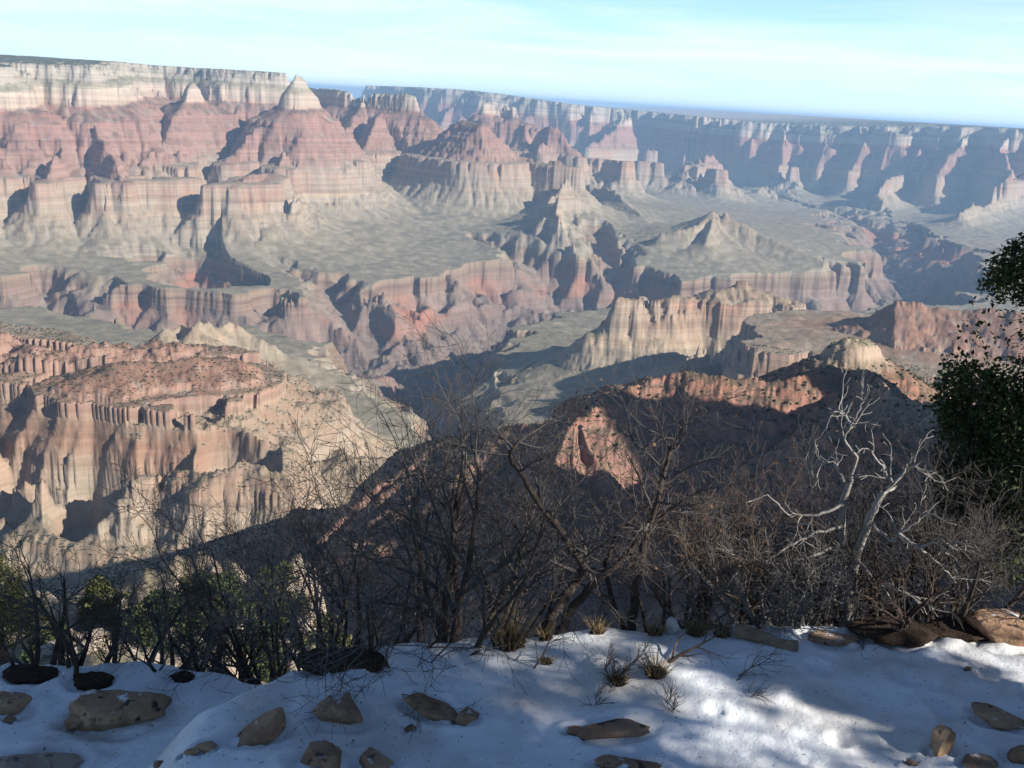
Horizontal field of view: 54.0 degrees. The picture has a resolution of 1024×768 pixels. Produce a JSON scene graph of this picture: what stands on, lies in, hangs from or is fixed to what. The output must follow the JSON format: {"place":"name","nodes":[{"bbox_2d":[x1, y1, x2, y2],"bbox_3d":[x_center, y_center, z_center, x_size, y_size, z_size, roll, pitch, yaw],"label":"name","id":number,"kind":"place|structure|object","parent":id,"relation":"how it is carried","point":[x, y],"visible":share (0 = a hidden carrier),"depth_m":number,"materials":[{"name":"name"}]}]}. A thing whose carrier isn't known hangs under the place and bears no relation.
{"place":"outdoors","nodes":[
{"label":"outdoors","id":0,"kind":"place"},
{"bbox_2d":[0,55,1023,683],"bbox_3d":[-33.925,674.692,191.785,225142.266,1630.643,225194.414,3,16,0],"label":"terrain","id":1,"kind":"structure","parent":0,"point":[294,227],"depth_m":6037.50,"materials":[{"name":"brown stone"}]},
{"bbox_2d":[0,554,50,664],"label":"pinyon pine","id":2,"kind":"object","parent":1,"relation":"on","point":[4,603],"visible":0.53,"depth_m":13.24,"materials":[{"name":"green plant"}]},
{"bbox_2d":[14,620,74,662],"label":"juniper tree","id":3,"kind":"object","parent":1,"relation":"on","point":[50,637],"visible":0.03,"depth_m":30.73,"materials":[{"name":"green plant"}]},
{"bbox_2d":[29,639,80,665],"bbox_3d":[-12.805,7.882,28.722,1.664,1.004,1.198,3,16,0],"label":"boulder","id":4,"kind":"object","parent":1,"relation":"on","point":[45,650],"visible":0.08,"depth_m":28.32,"materials":[{"name":"stone"}]},
{"bbox_2d":[75,628,111,655],"bbox_3d":[-11.128,6.936,26.847,0.902,0.659,1.062,-8,19,-34],"label":"boulder","id":5,"kind":"object","parent":1,"relation":"on","point":[95,648],"visible":0.23,"depth_m":26.59,"materials":[{"name":"stone"}]},
{"bbox_2d":[77,574,129,625],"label":"juniper tree","id":6,"kind":"object","parent":1,"relation":"on","point":[88,590],"visible":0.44,"depth_m":37.93,"materials":[{"name":"green plant"}]},
{"bbox_2d":[118,627,172,646],"bbox_3d":[-11.679,8.081,31.595,2.040,1.199,1.781,-3,17,-22],"label":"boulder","id":7,"kind":"object","parent":1,"relation":"on","point":[135,639],"visible":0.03,"depth_m":30.93,"materials":[{"name":"stone"}]},
{"bbox_2d":[123,589,195,650],"bbox_3d":[-10.960,7.134,30.333,2.206,2.155,2.022,13,18,30],"label":"juniper tree","id":8,"kind":"object","parent":1,"relation":"on","point":[147,629],"visible":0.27,"depth_m":30.04,"materials":[{"name":"green plant"}]},
{"bbox_2d":[158,582,194,596],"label":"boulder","id":9,"kind":"object","parent":1,"relation":"on","point":[172,587],"visible":0.03,"depth_m":37.78,"materials":[{"name":"stone"}]},
{"bbox_2d":[172,569,219,631],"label":"juniper tree","id":10,"kind":"object","parent":1,"relation":"on","point":[188,581],"visible":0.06,"depth_m":35.41,"materials":[{"name":"green plant"}]},
{"bbox_2d":[176,569,258,633],"bbox_3d":[-10.073,7.532,34.229,3.022,2.784,2.149,-11,22,-42],"label":"juniper tree","id":11,"kind":"object","parent":1,"relation":"on","point":[231,589],"visible":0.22,"depth_m":34.02,"materials":[{"name":"green plant"}]},
{"bbox_2d":[215,655,249,674],"bbox_3d":[-7.622,7.743,27.313,1.066,0.718,0.885,-5,18,-27],"label":"boulder","id":12,"kind":"object","parent":1,"relation":"on","point":[233,669],"visible":0.04,"depth_m":26.96,"materials":[{"name":"stone"}]},
{"bbox_2d":[225,620,292,681],"bbox_3d":[-7.435,7.731,28.747,2.161,2.133,1.766,9,17,20],"label":"juniper tree","id":13,"kind":"object","parent":1,"relation":"on","point":[266,671],"visible":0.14,"depth_m":28.33,"materials":[{"name":"green plant"}]},
{"bbox_2d":[250,561,310,625],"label":"juniper tree","id":14,"kind":"object","parent":1,"relation":"on","point":[282,618],"visible":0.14,"depth_m":38.16,"materials":[{"name":"green plant"}]},
{"bbox_2d":[296,612,352,647],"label":"juniper tree","id":15,"kind":"object","parent":1,"relation":"on","point":[349,636],"visible":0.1,"depth_m":35.53,"materials":[{"name":"green plant"}]},
{"bbox_2d":[0,322,1019,643],"bbox_3d":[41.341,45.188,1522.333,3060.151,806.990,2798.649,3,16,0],"label":"scrub","id":16,"kind":"object","parent":1,"relation":"on","point":[430,446],"visible":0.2,"depth_m":1251.27,"materials":[{"name":"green plant"}]},
{"bbox_2d":[0,624,1023,767],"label":"snow","id":17,"kind":"structure","parent":1,"relation":"on","point":[881,706],"depth_m":7.97,"materials":[{"name":"white snow"}]},
{"bbox_2d":[2,715,16,723],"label":"rock","id":18,"kind":"object","parent":17,"relation":"on","point":[7,719],"visible":1,"depth_m":8.33,"materials":[{"name":"stone"}]},
{"bbox_2d":[0,691,31,714],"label":"boulder","id":19,"kind":"object","parent":17,"relation":"on","point":[14,703],"visible":0.98,"depth_m":8.41,"materials":[{"name":"stone"}]},
{"bbox_2d":[0,753,50,767],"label":"boulder","id":20,"kind":"object","parent":17,"relation":"on","point":[36,760],"visible":1,"depth_m":7.77,"materials":[{"name":"stone"}]},
{"bbox_2d":[2,663,58,684],"bbox_3d":[-4.299,2.591,8.967,0.505,0.088,0.297,3,16,0],"label":"rock","id":21,"kind":"object","parent":17,"relation":"on","point":[18,674],"visible":0.96,"depth_m":8.91,"materials":[{"name":"black stone"}]},
{"bbox_2d":[42,752,83,767],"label":"rock","id":22,"kind":"object","parent":17,"relation":"on","point":[63,760],"visible":0.77,"depth_m":7.90,"materials":[{"name":"stone"}]},
{"bbox_2d":[0,563,126,678],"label":"bare shrub","id":23,"kind":"object","parent":17,"relation":"on","point":[61,656],"visible":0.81,"depth_m":9.05,"materials":[{"name":"brown plant"}]},
{"bbox_2d":[0,521,143,665],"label":"bare shrub","id":24,"kind":"object","parent":17,"relation":"on","point":[37,644],"visible":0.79,"depth_m":9.44,"materials":[{"name":"brown plant"}]},
{"bbox_2d":[64,714,82,731],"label":"rock","id":25,"kind":"object","parent":17,"relation":"on","point":[73,723],"visible":0.72,"depth_m":8.31,"materials":[{"name":"stone"}]},
{"bbox_2d":[0,520,150,677],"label":"bare shrub","id":26,"kind":"object","parent":17,"relation":"on","point":[73,655],"visible":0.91,"depth_m":9.02,"materials":[{"name":"brown plant"}]},
{"bbox_2d":[72,671,114,690],"bbox_3d":[-3.716,2.635,8.904,0.340,0.094,0.240,3,16,0],"label":"earth mound","id":27,"kind":"object","parent":17,"relation":"on","point":[90,680],"visible":0.97,"depth_m":8.86,"materials":[{"name":"black soil"}]},
{"bbox_2d":[68,689,171,731],"bbox_3d":[-3.313,2.751,8.444,0.817,0.274,0.492,3,16,0],"label":"boulder","id":28,"kind":"object","parent":17,"relation":"on","point":[97,710],"visible":0.97,"depth_m":8.36,"materials":[{"name":"stone"}]},
{"bbox_2d":[68,543,225,662],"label":"bare shrub","id":29,"kind":"object","parent":17,"relation":"on","point":[114,657],"visible":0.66,"depth_m":9.69,"materials":[{"name":"brown plant"}]},
{"bbox_2d":[153,760,163,767],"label":"rock","id":30,"kind":"object","parent":17,"relation":"on","point":[157,763],"visible":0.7,"depth_m":7.32,"materials":[{"name":"brown stone"}]},
{"bbox_2d":[73,587,249,669],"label":"shrub","id":31,"kind":"object","parent":17,"relation":"on","point":[161,649],"visible":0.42,"depth_m":9.88,"materials":[{"name":"brown plant"}]},
{"bbox_2d":[90,513,260,676],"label":"bare shrub","id":32,"kind":"object","parent":17,"relation":"on","point":[204,663],"visible":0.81,"depth_m":9.34,"materials":[{"name":"brown plant"}]},
{"bbox_2d":[169,670,194,682],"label":"rock","id":33,"kind":"object","parent":17,"relation":"on","point":[180,675],"visible":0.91,"depth_m":9.05,"materials":[{"name":"black stone"}]},
{"bbox_2d":[184,747,199,755],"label":"rock","id":34,"kind":"object","parent":17,"relation":"on","point":[192,751],"visible":1,"depth_m":7.11,"materials":[{"name":"stone"}]},
{"bbox_2d":[194,741,217,753],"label":"rock","id":35,"kind":"object","parent":17,"relation":"on","point":[205,747],"visible":1,"depth_m":7.15,"materials":[{"name":"stone"}]},
{"bbox_2d":[118,558,314,681],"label":"bare shrub","id":36,"kind":"object","parent":17,"relation":"on","point":[250,653],"visible":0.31,"depth_m":10.16,"materials":[{"name":"brown plant"}]},
{"bbox_2d":[172,584,307,684],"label":"bare shrub","id":37,"kind":"object","parent":17,"relation":"on","point":[227,670],"visible":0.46,"depth_m":9.86,"materials":[{"name":"brown plant"}]},
{"bbox_2d":[146,549,338,683],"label":"bare shrub","id":38,"kind":"object","parent":17,"relation":"on","point":[228,660],"visible":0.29,"depth_m":10.91,"materials":[{"name":"brown plant"}]},
{"bbox_2d":[236,707,286,746],"bbox_3d":[-1.865,2.545,7.363,0.399,0.284,0.208,-3,17,-22],"label":"rock slab","id":39,"kind":"object","parent":17,"relation":"on","point":[268,727],"visible":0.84,"depth_m":7.33,"materials":[{"name":"beige stone"}]},
{"bbox_2d":[76,377,450,726],"bbox_3d":[-2.256,1.845,9.433,3.619,3.743,4.548,-1,16,-14],"label":"bare shrub","id":40,"kind":"object","parent":17,"relation":"on","point":[240,657],"visible":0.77,"depth_m":9.62,"materials":[{"name":"brown plant"}]},
{"bbox_2d":[300,740,341,767],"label":"rock","id":41,"kind":"object","parent":17,"relation":"on","point":[323,754],"visible":1,"depth_m":7.07,"materials":[{"name":"brown stone"}]},
{"bbox_2d":[312,692,362,724],"bbox_3d":[-1.321,2.491,7.656,0.408,0.194,0.301,3,16,0],"label":"boulder","id":42,"kind":"object","parent":17,"relation":"on","point":[352,714],"visible":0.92,"depth_m":7.58,"materials":[{"name":"stone"}]},
{"bbox_2d":[293,647,386,675],"bbox_3d":[-1.411,2.293,8.335,0.790,0.073,0.354,0,16,-11],"label":"earth mound","id":43,"kind":"object","parent":17,"relation":"on","point":[363,657],"visible":0.69,"depth_m":8.28,"materials":[{"name":"brown soil"}]},
{"bbox_2d":[359,747,393,767],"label":"rock","id":44,"kind":"object","parent":17,"relation":"on","point":[370,757],"visible":1,"depth_m":7.13,"materials":[{"name":"stone"}]},
{"bbox_2d":[195,444,573,737],"bbox_3d":[-1.122,1.622,8.626,3.048,2.764,3.519,-4,17,-24],"label":"bare shrub","id":45,"kind":"object","parent":17,"relation":"on","point":[322,647],"visible":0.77,"depth_m":8.40,"materials":[{"name":"brown plant"}]},
{"bbox_2d":[404,724,414,731],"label":"rock","id":46,"kind":"object","parent":17,"relation":"on","point":[408,728],"visible":0.99,"depth_m":7.57,"materials":[{"name":"red stone"}]},
{"bbox_2d":[265,450,560,743],"bbox_3d":[-0.822,1.979,8.837,2.491,2.793,3.130,8,16,16],"label":"bare shrub","id":47,"kind":"object","parent":17,"relation":"on","point":[395,631],"visible":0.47,"depth_m":8.69,"materials":[{"name":"brown plant"}]},
{"bbox_2d":[403,692,457,723],"bbox_3d":[-0.624,2.527,7.814,0.466,0.174,0.234,3,16,0],"label":"rock slab","id":48,"kind":"object","parent":17,"relation":"on","point":[425,708],"visible":0.92,"depth_m":7.77,"materials":[{"name":"red stone"}]},
{"bbox_2d":[304,311,597,642],"bbox_3d":[-0.602,0.987,8.931,2.704,3.417,2.618,3,16,0],"label":"bare shrub","id":49,"kind":"object","parent":17,"relation":"on","point":[456,621],"visible":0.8,"depth_m":8.82,"materials":[{"name":"brown plant"}]},
{"bbox_2d":[267,310,640,695],"bbox_3d":[-0.432,1.104,8.439,3.073,2.961,3.175,3,16,0],"label":"bare shrub","id":50,"kind":"object","parent":17,"relation":"on","point":[516,588],"visible":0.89,"depth_m":8.36,"materials":[{"name":"brown plant"}]},
{"bbox_2d":[455,707,479,725],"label":"rock","id":51,"kind":"object","parent":17,"relation":"on","point":[465,716],"visible":0.98,"depth_m":7.71,"materials":[{"name":"stone"}]},
{"bbox_2d":[469,645,489,655],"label":"seedling","id":52,"kind":"object","parent":17,"relation":"on","point":[474,652],"visible":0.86,"depth_m":8.48,"materials":[{"name":"brown plant"}]},
{"bbox_2d":[478,598,548,652],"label":"grass tuft","id":53,"kind":"object","parent":17,"relation":"on","point":[511,646],"visible":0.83,"depth_m":8.63,"materials":[{"name":"plant"}]},
{"bbox_2d":[423,391,656,633],"bbox_3d":[0.183,1.164,8.748,1.934,2.533,1.455,18,22,42],"label":"bare oak","id":54,"kind":"object","parent":17,"relation":"on","point":[581,563],"visible":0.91,"depth_m":8.78,"materials":[{"name":"brown plant"}]},
{"bbox_2d":[533,621,555,641],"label":"grass tuft","id":55,"kind":"object","parent":17,"relation":"on","point":[545,637],"visible":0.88,"depth_m":8.78,"materials":[{"name":"beige plant"}]},
{"bbox_2d":[536,648,559,665],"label":"grass tuft","id":56,"kind":"object","parent":17,"relation":"on","point":[544,660],"visible":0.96,"depth_m":8.40,"materials":[{"name":"brown plant"}]},
{"bbox_2d":[529,616,571,668],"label":"seedling","id":57,"kind":"object","parent":17,"relation":"on","point":[545,651],"visible":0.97,"depth_m":8.32,"materials":[{"name":"brown plant"}]},
{"bbox_2d":[430,452,672,636],"bbox_3d":[0.335,1.738,9.684,2.387,2.072,2.264,14,19,33],"label":"bare shrub","id":58,"kind":"object","parent":17,"relation":"on","point":[504,571],"visible":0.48,"depth_m":9.58,"materials":[{"name":"brown plant"}]},
{"bbox_2d":[566,725,580,734],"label":"rock","id":59,"kind":"object","parent":17,"relation":"on","point":[573,730],"visible":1,"depth_m":7.66,"materials":[{"name":"red stone"}]},
{"bbox_2d":[477,408,691,630],"bbox_3d":[0.778,1.376,9.087,1.280,2.275,2.076,-11,21,-41],"label":"bare oak","id":60,"kind":"object","parent":17,"relation":"on","point":[609,588],"visible":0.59,"depth_m":9.14,"materials":[{"name":"brown plant"}]},
{"bbox_2d":[579,684,615,706],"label":"seedling","id":61,"kind":"object","parent":17,"relation":"on","point":[600,697],"visible":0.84,"depth_m":7.91,"materials":[{"name":"plant"}]},
{"bbox_2d":[584,613,614,634],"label":"grass tuft","id":62,"kind":"object","parent":17,"relation":"on","point":[597,629],"visible":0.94,"depth_m":8.87,"materials":[{"name":"beige plant"}]},
{"bbox_2d":[596,639,622,691],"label":"seedling","id":63,"kind":"object","parent":17,"relation":"on","point":[609,660],"visible":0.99,"depth_m":8.12,"materials":[{"name":"brown plant"}]},
{"bbox_2d":[573,718,649,739],"bbox_3d":[0.756,2.652,7.682,0.589,0.135,0.220,0,16,-13],"label":"rock slab","id":64,"kind":"object","parent":17,"relation":"on","point":[620,728],"visible":1,"depth_m":7.63,"materials":[{"name":"beige stone"}]},
{"bbox_2d":[598,658,639,686],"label":"grass tuft","id":65,"kind":"object","parent":17,"relation":"on","point":[616,681],"visible":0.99,"depth_m":8.12,"materials":[{"name":"plant"}]},
{"bbox_2d":[594,754,661,767],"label":"rock","id":66,"kind":"object","parent":17,"relation":"on","point":[608,761],"visible":1,"depth_m":7.28,"materials":[{"name":"red stone"}]},
{"bbox_2d":[617,630,657,677],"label":"seedling","id":67,"kind":"object","parent":17,"relation":"on","point":[635,660],"visible":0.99,"depth_m":8.04,"materials":[{"name":"brown plant"}]},
{"bbox_2d":[642,617,674,636],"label":"grass tuft","id":68,"kind":"object","parent":17,"relation":"on","point":[657,631],"visible":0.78,"depth_m":8.82,"materials":[{"name":"green plant"}]},
{"bbox_2d":[567,364,752,630],"bbox_3d":[1.152,1.134,8.599,1.533,2.681,1.514,3,16,0],"label":"bare oak","id":69,"kind":"object","parent":17,"relation":"on","point":[648,528],"visible":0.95,"depth_m":8.63,"materials":[{"name":"brown plant"}]},
{"bbox_2d":[554,447,765,634],"bbox_3d":[1.397,1.376,9.197,1.507,2.123,1.751,15,20,35],"label":"bare oak","id":70,"kind":"object","parent":17,"relation":"on","point":[582,597],"visible":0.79,"depth_m":9.04,"materials":[{"name":"brown plant"}]},
{"bbox_2d":[639,645,683,679],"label":"grass tuft","id":71,"kind":"object","parent":17,"relation":"on","point":[660,672],"visible":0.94,"depth_m":8.19,"materials":[{"name":"beige plant"}]},
{"bbox_2d":[658,678,685,712],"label":"seedling","id":72,"kind":"object","parent":17,"relation":"on","point":[674,702],"visible":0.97,"depth_m":7.87,"materials":[{"name":"grey plant"}]},
{"bbox_2d":[666,616,679,634],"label":"snowy stone","id":73,"kind":"object","parent":17,"relation":"on","point":[672,622],"visible":0.96,"depth_m":8.84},
{"bbox_2d":[584,445,786,632],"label":"bare shrub","id":74,"kind":"object","parent":17,"relation":"on","point":[699,605],"visible":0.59,"depth_m":9.49,"materials":[{"name":"brown plant"}]},
{"bbox_2d":[675,614,714,637],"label":"grass tuft","id":75,"kind":"object","parent":17,"relation":"on","point":[695,631],"visible":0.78,"depth_m":8.88,"materials":[{"name":"plant"}]},
{"bbox_2d":[667,608,744,665],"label":"fallen branch","id":76,"kind":"object","parent":17,"relation":"on","point":[677,656],"visible":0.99,"depth_m":8.34,"materials":[{"name":"brown wood"}]},
{"bbox_2d":[709,614,736,638],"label":"grass tuft","id":77,"kind":"object","parent":17,"relation":"on","point":[723,635],"visible":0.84,"depth_m":8.83,"materials":[{"name":"green plant"}]},
{"bbox_2d":[627,422,853,629],"bbox_3d":[2.394,1.492,9.961,1.921,2.421,2.703,11,17,24],"label":"bare shrub","id":78,"kind":"object","parent":17,"relation":"on","point":[742,613],"visible":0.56,"depth_m":9.70,"materials":[{"name":"brown plant"}]},
{"bbox_2d":[648,507,851,633],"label":"bare shrub","id":79,"kind":"object","parent":17,"relation":"on","point":[747,604],"visible":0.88,"depth_m":9.07,"materials":[{"name":"brown plant"}]},
{"bbox_2d":[743,679,774,703],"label":"seedling","id":80,"kind":"object","parent":17,"relation":"on","point":[757,694],"visible":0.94,"depth_m":7.96,"materials":[{"name":"plant"}]},
{"bbox_2d":[736,635,793,680],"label":"seedling","id":81,"kind":"object","parent":17,"relation":"on","point":[742,674],"visible":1,"depth_m":8.13,"materials":[{"name":"brown plant"}]},
{"bbox_2d":[735,620,798,650],"bbox_3d":[2.210,2.151,8.706,0.552,0.248,0.139,10,17,21],"label":"fallen log","id":82,"kind":"object","parent":17,"relation":"on","point":[747,631],"visible":0.98,"depth_m":8.69,"materials":[{"name":"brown wood"}]},
{"bbox_2d":[682,466,910,625],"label":"bare shrub","id":83,"kind":"object","parent":17,"relation":"on","point":[774,547],"visible":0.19,"depth_m":10.30,"materials":[{"name":"brown plant"}]},
{"bbox_2d":[742,529,880,637],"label":"bare shrub","id":84,"kind":"object","parent":17,"relation":"on","point":[780,621],"visible":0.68,"depth_m":9.20,"materials":[{"name":"brown plant"}]},
{"bbox_2d":[807,630,863,645],"bbox_3d":[2.849,2.236,8.865,0.444,0.059,0.297,-7,19,-34],"label":"rock slab","id":85,"kind":"object","parent":17,"relation":"on","point":[826,638],"visible":0.99,"depth_m":8.81,"materials":[{"name":"stone"}]},
{"bbox_2d":[772,550,905,625],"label":"bare shrub","id":86,"kind":"object","parent":17,"relation":"on","point":[844,614],"visible":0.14,"depth_m":9.78,"materials":[{"name":"brown plant"}]},
{"bbox_2d":[719,362,994,626],"bbox_3d":[3.223,1.257,9.248,2.425,2.893,1.050,9,17,20],"label":"dead tree","id":87,"kind":"object","parent":17,"relation":"on","point":[869,517],"visible":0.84,"depth_m":9.28,"materials":[{"name":"grey wood"}]},
{"bbox_2d":[850,634,879,658],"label":"seedling","id":88,"kind":"object","parent":17,"relation":"on","point":[862,647],"visible":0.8,"depth_m":8.64,"materials":[{"name":"brown plant"}]},
{"bbox_2d":[728,417,1018,625],"bbox_3d":[3.588,1.454,10.154,2.926,2.509,3.237,3,16,0],"label":"bare shrub","id":89,"kind":"object","parent":17,"relation":"on","point":[923,615],"visible":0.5,"depth_m":9.72,"materials":[{"name":"brown plant"}]},
{"bbox_2d":[847,616,938,647],"bbox_3d":[3.390,2.216,8.953,0.795,0.121,0.490,3,16,0],"label":"earth mound","id":90,"kind":"object","parent":17,"relation":"on","point":[918,635],"visible":0.91,"depth_m":8.86,"materials":[{"name":"brown soil"}]},
{"bbox_2d":[846,524,965,633],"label":"bare shrub","id":91,"kind":"object","parent":90,"relation":"on","point":[902,621],"visible":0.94,"depth_m":8.94,"materials":[{"name":"brown plant"}]},
{"bbox_2d":[775,417,1023,629],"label":"bare shrub","id":92,"kind":"object","parent":17,"relation":"on","point":[924,595],"visible":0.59,"depth_m":9.59,"materials":[{"name":"brown plant"}]},
{"bbox_2d":[905,759,917,765],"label":"rock","id":93,"kind":"object","parent":17,"relation":"on","point":[909,762],"visible":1,"depth_m":7.31,"materials":[{"name":"red stone"}]},
{"bbox_2d":[931,724,955,756],"bbox_3d":[3.183,2.648,7.414,0.180,0.260,0.119,-1,16,-14],"label":"rock","id":94,"kind":"object","parent":17,"relation":"on","point":[943,737],"visible":0.91,"depth_m":7.38,"materials":[{"name":"stone"}]},
{"bbox_2d":[878,428,1023,623],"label":"bare shrub","id":95,"kind":"object","parent":17,"relation":"on","point":[964,609],"visible":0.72,"depth_m":9.22,"materials":[{"name":"brown plant"}]},
{"bbox_2d":[920,614,989,642],"bbox_3d":[4.055,2.228,9.091,0.717,0.100,0.414,-2,17,-17],"label":"earth mound","id":96,"kind":"object","parent":17,"relation":"on","point":[945,627],"visible":0.56,"depth_m":9.01,"materials":[{"name":"brown soil"}]},
{"bbox_2d":[899,174,1023,590],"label":"juniper tree","id":97,"kind":"object","parent":17,"relation":"on","point":[1004,405],"visible":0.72,"depth_m":9.89,"materials":[{"name":"green plant"}]},
{"bbox_2d":[964,666,971,670],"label":"rock","id":98,"kind":"object","parent":17,"relation":"on","point":[967,668],"visible":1,"depth_m":8.45,"materials":[{"name":"red stone"}]},
{"bbox_2d":[962,753,997,767],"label":"rock","id":99,"kind":"object","parent":17,"relation":"on","point":[976,760],"visible":1,"depth_m":7.22,"materials":[{"name":"red stone"}]},
{"bbox_2d":[965,608,1023,646],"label":"boulder","id":100,"kind":"object","parent":17,"relation":"on","point":[1002,625],"visible":0.93,"depth_m":8.91,"materials":[{"name":"red stone"}]},
{"bbox_2d":[971,702,1023,728],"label":"rock slab","id":101,"kind":"object","parent":17,"relation":"on","point":[995,716],"visible":1,"depth_m":7.73,"materials":[{"name":"stone"}]},
{"bbox_2d":[1006,745,1023,763],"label":"boulder","id":102,"kind":"object","parent":17,"relation":"on","point":[1015,755],"visible":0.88,"depth_m":7.27,"materials":[{"name":"red stone"}]},
{"bbox_2d":[0,0,1023,127],"label":"sky","id":103,"kind":"structure","parent":0,"point":[959,62],"materials":[{"name":"blue"}]}
]}

